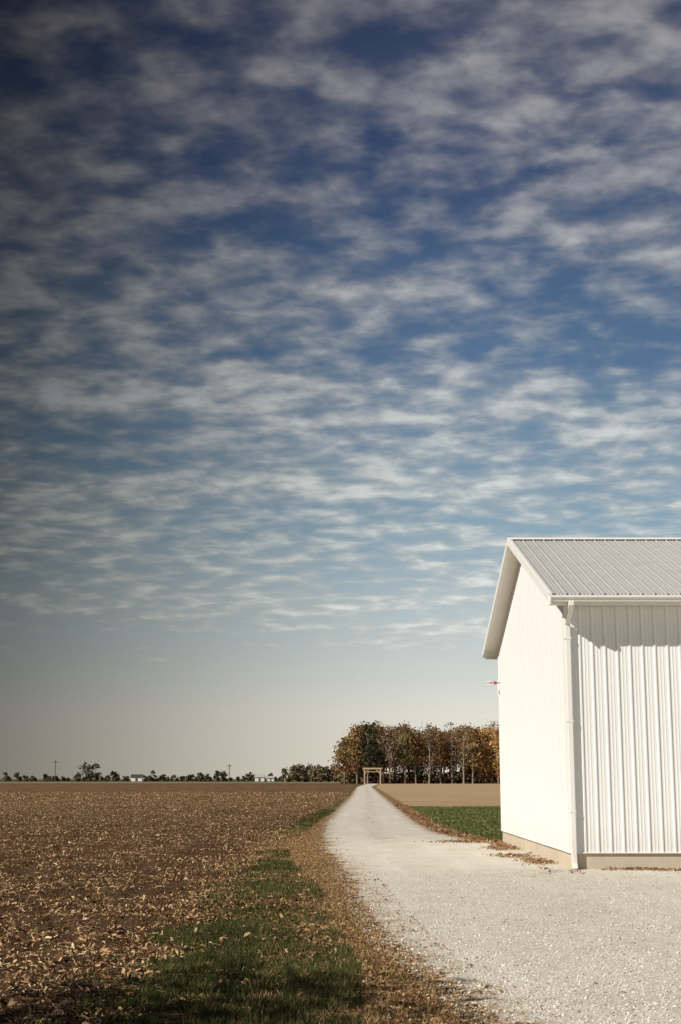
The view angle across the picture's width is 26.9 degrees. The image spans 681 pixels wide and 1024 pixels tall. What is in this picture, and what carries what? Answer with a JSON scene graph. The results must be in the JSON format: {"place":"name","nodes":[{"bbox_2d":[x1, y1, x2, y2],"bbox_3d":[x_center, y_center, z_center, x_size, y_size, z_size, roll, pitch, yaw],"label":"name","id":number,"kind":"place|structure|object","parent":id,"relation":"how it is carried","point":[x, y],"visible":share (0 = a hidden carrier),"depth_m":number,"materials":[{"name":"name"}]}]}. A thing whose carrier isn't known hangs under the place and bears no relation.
{"place":"outdoors","nodes":[
{"label":"outdoors","id":0,"kind":"place"},
{"bbox_2d":[0,779,528,1023],"bbox_3d":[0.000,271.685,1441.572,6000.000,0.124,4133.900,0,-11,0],"label":"ground","id":1,"kind":"structure","parent":0,"point":[445,795],"depth_m":32.31,"materials":[{"name":"brown soil"}]},
{"bbox_2d":[131,774,143,780],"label":"farmhouse","id":2,"kind":"object","parent":1,"relation":"on","point":[136,777],"visible":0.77,"depth_m":773.63,"materials":[{"name":"white"}]},
{"bbox_2d":[0,791,349,1023],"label":"corn stubble","id":3,"kind":"object","parent":1,"relation":"on","point":[60,953],"visible":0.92,"depth_m":24.57,"materials":[{"name":"beige plant"}]},
{"bbox_2d":[12,808,369,1023],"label":"grass","id":4,"kind":"structure","parent":1,"relation":"on","point":[223,1012],"depth_m":11.78,"materials":[{"name":"green plant"}]},
{"bbox_2d":[2,761,379,781],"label":"distant trees","id":5,"kind":"object","parent":1,"relation":"on","point":[301,773],"visible":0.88,"depth_m":798.61,"materials":[{"name":"green plant"}]},
{"bbox_2d":[254,774,264,780],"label":"farm shed","id":6,"kind":"structure","parent":1,"relation":"on","point":[259,777],"depth_m":764.09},
{"bbox_2d":[267,776,274,780],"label":"farm shed","id":7,"kind":"structure","parent":1,"relation":"on","point":[270,778],"depth_m":774.03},
{"bbox_2d":[10,804,680,1023],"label":"dry leaves","id":8,"kind":"object","parent":1,"relation":"on","point":[500,844],"visible":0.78,"depth_m":13.93,"materials":[{"name":"brown plant"}]},
{"bbox_2d":[230,830,492,1023],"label":"dead grass","id":9,"kind":"structure","parent":1,"relation":"on","point":[376,1019],"depth_m":12.03,"materials":[{"name":"brown plant"}]},
{"bbox_2d":[363,768,381,784],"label":"timber gateway","id":10,"kind":"object","parent":1,"relation":"on","point":[372,771],"visible":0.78,"depth_m":366.05,"materials":[{"name":"beige wood"}]},
{"bbox_2d":[328,719,499,783],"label":"woodland","id":11,"kind":"object","parent":1,"relation":"on","point":[473,753],"visible":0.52,"depth_m":441.71,"materials":[{"name":"brown plant"}]},
{"bbox_2d":[408,805,502,838],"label":"grass","id":12,"kind":"structure","parent":1,"relation":"on","point":[449,818],"depth_m":58.63,"materials":[{"name":"green plant"}]},
{"bbox_2d":[482,538,680,868],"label":"white barn","id":13,"kind":"structure","parent":1,"relation":"on","point":[582,643],"depth_m":26.09,"materials":[{"name":"paint"}]},
{"bbox_2d":[487,681,499,696],"bbox_3d":[3.950,4.547,36.632,0.340,0.410,0.025,0,-11,0],"label":"wind vane","id":14,"kind":"object","parent":13,"relation":"attached to","point":[494,682],"visible":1,"depth_m":36.65,"materials":[{"name":"red paint"}]},
{"bbox_2d":[0,0,680,778],"label":"sky","id":15,"kind":"structure","parent":0,"point":[311,311],"materials":[{"name":"blue"}]},
{"bbox_2d":[313,784,680,1023],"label":"gravel road","id":16,"kind":"structure","parent":0,"point":[371,827],"depth_m":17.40,"materials":[{"name":"beige gravel"}]}
]}

